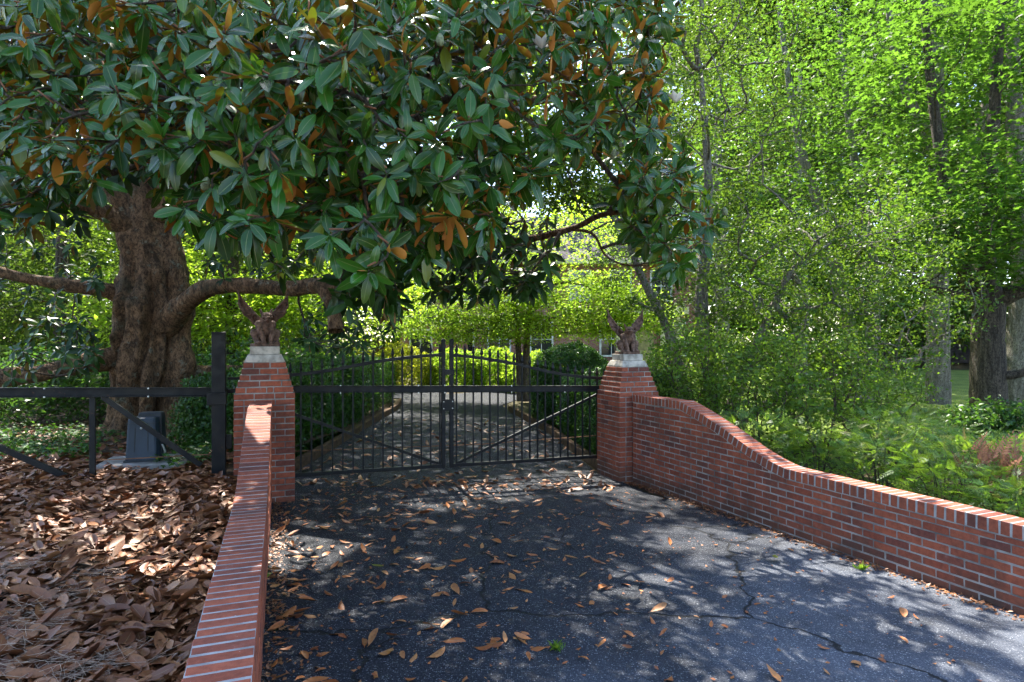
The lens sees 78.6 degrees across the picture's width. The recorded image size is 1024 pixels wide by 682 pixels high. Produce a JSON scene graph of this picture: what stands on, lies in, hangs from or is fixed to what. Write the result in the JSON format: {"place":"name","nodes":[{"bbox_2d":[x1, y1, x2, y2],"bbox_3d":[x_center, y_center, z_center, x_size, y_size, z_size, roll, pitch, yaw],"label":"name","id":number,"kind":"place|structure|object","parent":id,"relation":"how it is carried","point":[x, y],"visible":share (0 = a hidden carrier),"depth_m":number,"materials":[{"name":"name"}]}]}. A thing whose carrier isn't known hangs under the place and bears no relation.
{"place":"outdoors","nodes":[
{"label":"outdoors","id":0,"kind":"place"},
{"bbox_2d":[4,342,968,499],"bbox_3d":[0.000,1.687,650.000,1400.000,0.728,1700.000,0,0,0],"label":"ground","id":1,"kind":"structure","parent":0,"point":[960,366],"depth_m":22.16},
{"bbox_2d":[0,78,216,397],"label":"garden tree","id":2,"kind":"object","parent":1,"relation":"on","point":[9,306],"visible":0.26,"depth_m":18.14,"materials":[{"name":"green plant"}]},
{"bbox_2d":[0,98,369,386],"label":"tree","id":3,"kind":"object","parent":1,"relation":"on","point":[78,258],"visible":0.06,"depth_m":23.98,"materials":[{"name":"green plant"}]},
{"bbox_2d":[0,400,396,681],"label":"garden bed","id":4,"kind":"object","parent":1,"relation":"on","point":[229,467],"visible":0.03,"depth_m":8.32,"materials":[{"name":"soil"}]},
{"bbox_2d":[0,346,55,429],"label":"shade shrub","id":5,"kind":"object","parent":4,"relation":"on","point":[8,402],"visible":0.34,"depth_m":11.07,"materials":[{"name":"green plant"}]},
{"bbox_2d":[0,335,109,428],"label":"shade shrub","id":6,"kind":"object","parent":4,"relation":"on","point":[38,412],"visible":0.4,"depth_m":12.39,"materials":[{"name":"green plant"}]},
{"bbox_2d":[21,344,109,421],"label":"shade shrub","id":7,"kind":"object","parent":4,"relation":"on","point":[101,410],"visible":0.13,"depth_m":13.18,"materials":[{"name":"green plant"}]},
{"bbox_2d":[0,548,187,681],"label":"pine straw","id":8,"kind":"object","parent":4,"relation":"on","point":[65,655],"visible":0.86,"depth_m":2.99,"materials":[{"name":"plant"}]},
{"bbox_2d":[0,420,231,467],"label":"ground ivy","id":9,"kind":"object","parent":4,"relation":"on","point":[58,446],"visible":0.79,"depth_m":8.57,"materials":[{"name":"green plant"}]},
{"bbox_2d":[0,449,236,681],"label":"leaf litter","id":10,"kind":"object","parent":4,"relation":"on","point":[137,524],"visible":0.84,"depth_m":4.39,"materials":[{"name":"plant"}]},
{"bbox_2d":[9,584,34,593],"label":"fallen leaf","id":11,"kind":"object","parent":10,"relation":"on","point":[22,588],"visible":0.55,"depth_m":3.58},
{"bbox_2d":[7,630,38,642],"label":"fallen leaf","id":12,"kind":"object","parent":10,"relation":"on","point":[31,633],"visible":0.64,"depth_m":3.09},
{"bbox_2d":[29,587,51,601],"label":"fallen leaf","id":13,"kind":"object","parent":10,"relation":"on","point":[37,592],"visible":0.95,"depth_m":3.54,"materials":[{"name":"plant"}]},
{"bbox_2d":[31,625,61,645],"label":"fallen leaf","id":14,"kind":"object","parent":10,"relation":"on","point":[51,632],"visible":0.79,"depth_m":3.05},
{"bbox_2d":[35,607,60,623],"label":"fallen leaf","id":15,"kind":"object","parent":10,"relation":"on","point":[48,615],"visible":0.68,"depth_m":3.23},
{"bbox_2d":[48,608,73,622],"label":"fallen leaf","id":16,"kind":"object","parent":10,"relation":"on","point":[65,611],"visible":0.53,"depth_m":3.31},
{"bbox_2d":[56,594,68,607],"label":"fallen leaf","id":17,"kind":"object","parent":10,"relation":"on","point":[63,597],"visible":0.82,"depth_m":3.50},
{"bbox_2d":[58,632,79,660],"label":"fallen leaf","id":18,"kind":"object","parent":10,"relation":"on","point":[71,640],"visible":0.87,"depth_m":2.98,"materials":[{"name":"plant"}]},
{"bbox_2d":[74,642,99,662],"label":"fallen leaf","id":19,"kind":"object","parent":10,"relation":"on","point":[89,653],"visible":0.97,"depth_m":2.89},
{"bbox_2d":[85,639,106,657],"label":"fallen leaf","id":20,"kind":"object","parent":10,"relation":"on","point":[102,644],"visible":0.58,"depth_m":2.94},
{"bbox_2d":[98,594,114,608],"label":"fallen leaf","id":21,"kind":"object","parent":10,"relation":"on","point":[106,600],"visible":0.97,"depth_m":3.46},
{"bbox_2d":[117,630,134,651],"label":"fallen leaf","id":22,"kind":"object","parent":10,"relation":"on","point":[128,637],"visible":1,"depth_m":3.04,"materials":[{"name":"plant"}]},
{"bbox_2d":[115,626,145,632],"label":"fallen leaf","id":23,"kind":"object","parent":10,"relation":"on","point":[135,629],"visible":0.95,"depth_m":3.12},
{"bbox_2d":[128,654,149,670],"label":"fallen leaf","id":24,"kind":"object","parent":10,"relation":"on","point":[141,660],"visible":0.87,"depth_m":2.85,"materials":[{"name":"plant"}]},
{"bbox_2d":[133,622,145,642],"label":"fallen leaf","id":25,"kind":"object","parent":10,"relation":"on","point":[140,636],"visible":0.55,"depth_m":3.15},
{"bbox_2d":[130,604,149,623],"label":"fallen leaf","id":26,"kind":"object","parent":10,"relation":"on","point":[138,610],"visible":0.79,"depth_m":3.35,"materials":[{"name":"plant"}]},
{"bbox_2d":[143,586,160,601],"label":"fallen leaf","id":27,"kind":"object","parent":10,"relation":"on","point":[148,590],"visible":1,"depth_m":3.56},
{"bbox_2d":[154,631,165,653],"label":"fallen leaf","id":28,"kind":"object","parent":10,"relation":"on","point":[158,635],"visible":0.9,"depth_m":3.07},
{"bbox_2d":[175,588,198,604],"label":"fallen leaf","id":29,"kind":"object","parent":10,"relation":"on","point":[187,594],"visible":0.9,"depth_m":3.51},
{"bbox_2d":[96,453,192,469],"bbox_3d":[-4.420,1.485,7.580,0.995,0.100,0.715,0,0,-17],"label":"concrete pad","id":30,"kind":"object","parent":4,"relation":"on","point":[119,463],"visible":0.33,"depth_m":7.32,"materials":[{"name":"concrete"}]},
{"bbox_2d":[123,411,166,462],"bbox_3d":[-4.412,1.200,7.559,0.414,0.670,0.329,0,0,-14],"label":"gate operator","id":31,"kind":"object","parent":30,"relation":"on","point":[141,442],"visible":0.76,"depth_m":7.43,"materials":[{"name":"blue plastic"}]},
{"bbox_2d":[97,339,228,383],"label":"shade shrub","id":32,"kind":"object","parent":4,"relation":"on","point":[196,351],"visible":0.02,"depth_m":15.15,"materials":[{"name":"green plant"}]},
{"bbox_2d":[191,343,242,416],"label":"shade shrub","id":33,"kind":"object","parent":4,"relation":"on","point":[206,358],"visible":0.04,"depth_m":13.08,"materials":[{"name":"green plant"}]},
{"bbox_2d":[207,332,231,476],"bbox_3d":[-3.326,0.759,7.111,0.255,1.722,0.160,0,0,-21],"label":"steel post","id":34,"kind":"object","parent":4,"relation":"on","point":[217,401],"visible":0.86,"depth_m":7.06,"materials":[{"name":"metal"}]},
{"bbox_2d":[166,367,315,457],"bbox_3d":[-3.964,1.143,9.457,1.738,1.545,2.341,0,0,0],"label":"box hedge","id":35,"kind":"object","parent":4,"relation":"on","point":[198,424],"visible":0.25,"depth_m":8.58,"materials":[{"name":"green plant"}]},
{"bbox_2d":[211,318,349,398],"bbox_3d":[-4.973,0.589,13.475,3.165,2.290,2.544,0,0,0],"label":"shade shrub","id":36,"kind":"object","parent":4,"relation":"on","point":[247,352],"visible":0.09,"depth_m":13.40,"materials":[{"name":"green plant"}]},
{"bbox_2d":[227,357,344,451],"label":"box hedge","id":37,"kind":"object","parent":4,"relation":"on","point":[327,408],"visible":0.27,"depth_m":10.86,"materials":[{"name":"green plant"}]},
{"bbox_2d":[0,419,614,491],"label":"leaf litter","id":38,"kind":"object","parent":4,"relation":"on","point":[314,481],"visible":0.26,"depth_m":8.86,"materials":[{"name":"plant"}]},
{"bbox_2d":[287,353,365,434],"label":"box hedge","id":39,"kind":"object","parent":4,"relation":"on","point":[357,412],"visible":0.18,"depth_m":12.72,"materials":[{"name":"green plant"}]},
{"bbox_2d":[280,339,378,426],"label":"shade shrub","id":40,"kind":"object","parent":4,"relation":"on","point":[336,357],"visible":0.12,"depth_m":12.42,"materials":[{"name":"green plant"}]},
{"bbox_2d":[324,354,381,415],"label":"box hedge","id":41,"kind":"object","parent":4,"relation":"on","point":[378,377],"visible":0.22,"depth_m":14.88,"materials":[{"name":"green plant"}]},
{"bbox_2d":[0,0,730,438],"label":"magnolia tree","id":42,"kind":"object","parent":4,"relation":"on","point":[180,116],"visible":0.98,"depth_m":4.29,"materials":[{"name":"green plant"}]},
{"bbox_2d":[181,401,271,681],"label":"brick wall","id":43,"kind":"structure","parent":1,"relation":"on","point":[227,644],"depth_m":2.96,"materials":[{"name":"brick"}]},
{"bbox_2d":[233,346,294,501],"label":"brick pillar","id":44,"kind":"structure","parent":1,"relation":"on","point":[264,375],"depth_m":6.85,"materials":[{"name":"brick"}]},
{"bbox_2d":[237,290,288,345],"bbox_3d":[-2.789,-0.256,7.068,0.567,0.632,0.305,0,0,-35],"label":"gargoyle statue","id":45,"kind":"object","parent":44,"relation":"on","point":[265,332],"visible":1,"depth_m":7.03,"materials":[{"name":"stone"}]},
{"bbox_2d":[0,339,604,477],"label":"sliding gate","id":46,"kind":"structure","parent":44,"relation":"attached to","point":[442,388],"depth_m":8.03,"materials":[{"name":"metal"}]},
{"bbox_2d":[197,176,418,356],"bbox_3d":[-7.411,-3.123,24.571,9.526,9.715,6.035,0,0,0],"label":"garden tree","id":47,"kind":"object","parent":1,"relation":"on","point":[366,331],"visible":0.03,"depth_m":24.00,"materials":[{"name":"green plant"}]},
{"bbox_2d":[36,0,624,364],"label":"garden tree","id":48,"kind":"object","parent":1,"relation":"on","point":[229,317],"visible":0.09,"depth_m":16.21,"materials":[{"name":"green plant"}]},
{"bbox_2d":[295,398,400,470],"bbox_3d":[-3.103,1.763,13.403,0.263,0.197,10.408,0,0,-1],"label":"timber edging","id":49,"kind":"object","parent":1,"relation":"on","point":[327,446],"visible":0.46,"depth_m":10.92,"materials":[{"name":"wood"}]},
{"bbox_2d":[346,354,397,406],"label":"box hedge","id":50,"kind":"object","parent":1,"relation":"on","point":[388,370],"visible":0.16,"depth_m":17.24,"materials":[{"name":"green plant"}]},
{"bbox_2d":[347,347,400,383],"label":"mound shrub","id":51,"kind":"object","parent":1,"relation":"on","point":[357,353],"visible":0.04,"depth_m":22.35,"materials":[{"name":"green plant"}]},
{"bbox_2d":[368,340,437,384],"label":"mound shrub","id":52,"kind":"object","parent":1,"relation":"on","point":[406,349],"visible":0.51,"depth_m":22.76,"materials":[{"name":"green plant"}]},
{"bbox_2d":[416,346,486,384],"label":"mound shrub","id":53,"kind":"object","parent":1,"relation":"on","point":[460,367],"visible":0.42,"depth_m":22.96,"materials":[{"name":"green plant"}]},
{"bbox_2d":[455,345,515,384],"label":"mound shrub","id":54,"kind":"object","parent":1,"relation":"on","point":[493,366],"visible":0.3,"depth_m":23.12,"materials":[{"name":"green plant"}]},
{"bbox_2d":[2,0,1023,361],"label":"woods","id":55,"kind":"object","parent":1,"relation":"on","point":[408,312],"visible":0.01,"depth_m":45.31,"materials":[{"name":"green plant"}]},
{"bbox_2d":[356,195,684,401],"bbox_3d":[0.067,-1.269,19.316,10.160,6.309,5.431,0,0,11],"label":"dogwood tree","id":56,"kind":"object","parent":1,"relation":"on","point":[526,319],"visible":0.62,"depth_m":18.34,"materials":[{"name":"green plant"}]},
{"bbox_2d":[495,349,563,393],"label":"mound shrub","id":57,"kind":"object","parent":1,"relation":"on","point":[533,355],"visible":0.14,"depth_m":22.67,"materials":[{"name":"green plant"}]},
{"bbox_2d":[528,372,571,428],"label":"box hedge","id":58,"kind":"object","parent":1,"relation":"on","point":[540,413],"visible":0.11,"depth_m":13.78,"materials":[{"name":"green plant"}]},
{"bbox_2d":[508,406,597,469],"bbox_3d":[0.722,1.858,13.189,0.257,0.186,7.780,0,0,-10],"label":"timber edging","id":59,"kind":"object","parent":1,"relation":"on","point":[592,462],"visible":0.55,"depth_m":11.82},
{"bbox_2d":[397,217,714,369],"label":"brick house","id":60,"kind":"structure","parent":1,"relation":"on","point":[602,349],"depth_m":34.00,"materials":[{"name":"brick"}]},
{"bbox_2d":[409,329,431,352],"bbox_3d":[-4.369,0.111,29.958,1.100,1.400,0.125,0,0,0],"label":"window","id":61,"kind":"structure","parent":60,"relation":"in","point":[424,346],"depth_m":29.89,"materials":[{"name":"glass"}]},
{"bbox_2d":[487,324,510,354],"bbox_3d":[-0.700,-0.089,33.950,1.360,1.900,0.200,0,0,0],"label":"window","id":62,"kind":"structure","parent":60,"relation":"in","point":[506,344],"depth_m":33.97,"materials":[{"name":"glass"}]},
{"bbox_2d":[530,323,552,354],"bbox_3d":[1.600,-0.089,33.950,1.360,1.900,0.200,0,0,0],"label":"window","id":63,"kind":"structure","parent":60,"relation":"in","point":[544,346],"depth_m":33.97,"materials":[{"name":"glass"}]},
{"bbox_2d":[569,270,590,301],"bbox_3d":[3.700,-2.989,33.950,1.260,1.700,0.200,0,0,0],"label":"window","id":64,"kind":"structure","parent":60,"relation":"in","point":[577,272],"depth_m":33.97,"materials":[{"name":"white paint"}]},
{"bbox_2d":[599,323,623,356],"bbox_3d":[5.400,-0.089,33.950,1.360,1.900,0.200,0,0,0],"label":"window","id":65,"kind":"structure","parent":60,"relation":"in","point":[603,350],"depth_m":33.97,"materials":[{"name":"glass"}]},
{"bbox_2d":[637,328,653,366],"bbox_3d":[7.154,0.361,33.938,1.050,2.100,0.125,0,0,0],"label":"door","id":66,"kind":"structure","parent":60,"relation":"in","point":[642,346],"depth_m":33.90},
{"bbox_2d":[650,270,671,301],"bbox_3d":[8.100,-2.989,33.950,1.260,1.700,0.200,0,0,0],"label":"window","id":67,"kind":"structure","parent":60,"relation":"in","point":[659,288],"depth_m":33.97,"materials":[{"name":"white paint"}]},
{"bbox_2d":[527,340,608,418],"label":"round bush","id":68,"kind":"object","parent":1,"relation":"on","point":[579,355],"visible":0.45,"depth_m":13.74,"materials":[{"name":"green plant"}]},
{"bbox_2d":[510,52,700,230],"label":"shade tree","id":69,"kind":"object","parent":1,"relation":"on","point":[560,185],"visible":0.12,"depth_m":44.69,"materials":[{"name":"green plant"}]},
{"bbox_2d":[597,354,658,484],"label":"brick pillar","id":70,"kind":"structure","parent":1,"relation":"on","point":[625,377],"depth_m":8.56,"materials":[{"name":"brick"}]},
{"bbox_2d":[607,309,642,353],"bbox_3d":[1.625,-0.133,8.778,0.567,0.632,0.305,0,0,-15],"label":"gargoyle statue","id":71,"kind":"object","parent":70,"relation":"on","point":[627,343],"visible":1,"depth_m":8.74,"materials":[{"name":"stone"}]},
{"bbox_2d":[577,0,1014,426],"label":"holly tree","id":72,"kind":"object","parent":1,"relation":"on","point":[705,278],"visible":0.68,"depth_m":10.35,"materials":[{"name":"green plant"}]},
{"bbox_2d":[632,394,1023,614],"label":"brick wall","id":73,"kind":"structure","parent":1,"relation":"on","point":[692,451],"depth_m":5.57,"materials":[{"name":"brick"}]},
{"bbox_2d":[650,0,1023,369],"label":"thicket","id":74,"kind":"object","parent":1,"relation":"on","point":[952,282],"visible":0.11,"depth_m":33.97,"materials":[{"name":"green plant"}]},
{"bbox_2d":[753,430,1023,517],"bbox_3d":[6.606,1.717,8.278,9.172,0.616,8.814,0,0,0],"label":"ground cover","id":75,"kind":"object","parent":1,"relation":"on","point":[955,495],"visible":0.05,"depth_m":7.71,"materials":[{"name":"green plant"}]},
{"bbox_2d":[863,305,1006,362],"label":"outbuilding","id":76,"kind":"structure","parent":1,"relation":"on","point":[960,355],"depth_m":42.00,"materials":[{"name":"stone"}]},
{"bbox_2d":[4,0,1010,341],"label":"sky","id":77,"kind":"structure","parent":0,"point":[536,209],"materials":[{"name":"white"}]},
{"bbox_2d":[261,392,1023,681],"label":"driveway","id":78,"kind":"structure","parent":0,"point":[989,642],"depth_m":4.40,"materials":[{"name":"asphalt"}]},
{"bbox_2d":[547,639,565,651],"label":"weed","id":79,"kind":"object","parent":78,"relation":"on","point":[556,646],"visible":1,"depth_m":3.48,"materials":[{"name":"green plant"}]},
{"bbox_2d":[274,475,946,681],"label":"leaf scraps","id":80,"kind":"object","parent":78,"relation":"on","point":[464,502],"visible":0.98,"depth_m":5.81,"materials":[{"name":"plant"}]},
{"bbox_2d":[273,478,982,681],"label":"debris","id":81,"kind":"object","parent":78,"relation":"on","point":[656,667],"visible":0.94,"depth_m":4.45,"materials":[{"name":"orange plant"}]},
{"bbox_2d":[261,481,1023,681],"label":"grit","id":82,"kind":"object","parent":78,"relation":"on","point":[633,483],"visible":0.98,"depth_m":4.72,"materials":[{"name":"gravel"}]},
{"bbox_2d":[571,432,1023,517],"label":"shrub bed","id":83,"kind":"object","parent":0,"point":[865,475],"visible":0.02,"depth_m":7.77,"materials":[{"name":"plant"}]},
{"bbox_2d":[555,370,595,442],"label":"box hedge","id":84,"kind":"object","parent":83,"relation":"on","point":[564,406],"visible":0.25,"depth_m":12.01,"materials":[{"name":"green plant"}]},
{"bbox_2d":[571,363,680,454],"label":"box hedge","id":85,"kind":"object","parent":83,"relation":"on","point":[585,419],"visible":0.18,"depth_m":10.21,"materials":[{"name":"green plant"}]},
{"bbox_2d":[639,315,756,427],"bbox_3d":[2.715,0.633,9.585,2.069,2.050,1.843,0,0,0],"label":"thicket shrub","id":86,"kind":"object","parent":83,"relation":"on","point":[669,353],"visible":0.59,"depth_m":9.45,"materials":[{"name":"green plant"}]},
{"bbox_2d":[642,309,764,414],"bbox_3d":[3.160,0.629,11.062,2.390,2.386,2.095,0,0,-22],"label":"thicket shrub","id":87,"kind":"object","parent":83,"relation":"on","point":[714,367],"visible":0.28,"depth_m":10.79,"materials":[{"name":"green plant"}]},
{"bbox_2d":[717,406,810,455],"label":"nandina shrub","id":88,"kind":"object","parent":83,"relation":"on","point":[740,415],"visible":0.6,"depth_m":7.67,"materials":[{"name":"green plant"}]},
{"bbox_2d":[693,321,836,456],"bbox_3d":[3.598,0.678,9.003,2.035,1.942,2.016,0,0,0],"label":"thicket shrub","id":89,"kind":"object","parent":83,"relation":"on","point":[753,379],"visible":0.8,"depth_m":8.77,"materials":[{"name":"green plant"}]},
{"bbox_2d":[761,417,871,472],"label":"nandina shrub","id":90,"kind":"object","parent":83,"relation":"on","point":[812,439],"visible":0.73,"depth_m":7.23,"materials":[{"name":"green plant"}]},
{"bbox_2d":[735,323,912,451],"bbox_3d":[4.600,0.691,9.333,2.300,1.915,2.162,0,0,34],"label":"thicket shrub","id":91,"kind":"object","parent":83,"relation":"on","point":[856,384],"visible":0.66,"depth_m":9.07,"materials":[{"name":"green plant"}]},
{"bbox_2d":[802,337,952,447],"bbox_3d":[5.564,0.853,9.963,2.208,1.845,2.259,0,0,45],"label":"thicket shrub","id":92,"kind":"object","parent":83,"relation":"on","point":[909,384],"visible":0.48,"depth_m":9.70,"materials":[{"name":"green plant"}]},
{"bbox_2d":[817,422,943,487],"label":"nandina shrub","id":93,"kind":"object","parent":83,"relation":"on","point":[873,456],"visible":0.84,"depth_m":6.67,"materials":[{"name":"green plant"}]},
{"bbox_2d":[837,402,952,482],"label":"nandina shrub","id":94,"kind":"object","parent":83,"relation":"on","point":[888,431],"visible":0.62,"depth_m":7.36,"materials":[{"name":"green plant"}]},
{"bbox_2d":[832,0,1023,412],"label":"maple tree","id":95,"kind":"object","parent":83,"relation":"on","point":[990,374],"visible":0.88,"depth_m":12.31,"materials":[{"name":"green plant"}]},
{"bbox_2d":[880,413,980,464],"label":"nandina shrub","id":96,"kind":"object","parent":83,"relation":"on","point":[947,425],"visible":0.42,"depth_m":8.20,"materials":[{"name":"green plant"}]},
{"bbox_2d":[873,438,1022,506],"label":"nandina shrub","id":97,"kind":"object","parent":83,"relation":"on","point":[922,465],"visible":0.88,"depth_m":5.95,"materials":[{"name":"green plant"}]},
{"bbox_2d":[919,424,1023,504],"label":"nandina shrub","id":98,"kind":"object","parent":83,"relation":"on","point":[969,441],"visible":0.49,"depth_m":6.60,"materials":[{"name":"green plant"}]},
{"bbox_2d":[930,395,1023,440],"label":"thicket shrub","id":99,"kind":"object","parent":83,"relation":"on","point":[993,416],"visible":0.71,"depth_m":11.01,"materials":[{"name":"green plant"}]},
{"bbox_2d":[946,464,1023,516],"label":"nandina shrub","id":100,"kind":"object","parent":83,"relation":"on","point":[1012,489],"visible":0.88,"depth_m":5.40,"materials":[{"name":"green plant"}]},
{"bbox_2d":[952,426,1023,511],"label":"plume plant","id":101,"kind":"object","parent":83,"relation":"on","point":[985,457],"visible":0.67,"depth_m":5.89,"materials":[{"name":"brown plant"}]},
{"bbox_2d":[971,423,1023,460],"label":"nandina shrub","id":102,"kind":"object","parent":83,"relation":"on","point":[1000,438],"visible":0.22,"depth_m":8.23,"materials":[{"name":"green plant"}]},
{"bbox_2d":[664,370,1018,438],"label":"lawn","id":103,"kind":"structure","parent":0,"point":[960,379],"depth_m":21.44,"materials":[{"name":"green plant"}]},
{"bbox_2d":[644,322,775,412],"bbox_3d":[4.237,0.751,13.404,3.299,2.316,2.502,0,0,0],"label":"thicket shrub","id":104,"kind":"object","parent":103,"relation":"on","point":[715,357],"visible":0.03,"depth_m":13.28,"materials":[{"name":"green plant"}]},
{"bbox_2d":[572,15,863,379],"bbox_3d":[8.243,-5.410,24.945,11.356,14.572,8.111,0,0,0],"label":"shade tree","id":105,"kind":"object","parent":103,"relation":"on","point":[720,158],"visible":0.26,"depth_m":24.43,"materials":[{"name":"green plant"}]},
{"bbox_2d":[678,37,926,376],"bbox_3d":[12.878,-5.533,28.045,10.860,14.551,8.262,0,0,0],"label":"shade tree","id":106,"kind":"object","parent":103,"relation":"on","point":[797,158],"visible":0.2,"depth_m":27.54,"materials":[{"name":"green plant"}]},
{"bbox_2d":[667,0,1005,403],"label":"maple tree","id":107,"kind":"object","parent":103,"relation":"on","point":[805,164],"visible":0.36,"depth_m":18.88,"materials":[{"name":"green plant"}]},
{"bbox_2d":[756,0,1023,404],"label":"maple tree","id":108,"kind":"object","parent":103,"relation":"on","point":[941,379],"visible":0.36,"depth_m":16.31,"materials":[{"name":"green plant"}]},
{"bbox_2d":[853,0,1023,418],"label":"maple tree","id":109,"kind":"object","parent":103,"relation":"on","point":[1015,338],"visible":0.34,"depth_m":15.24,"materials":[{"name":"green plant"}]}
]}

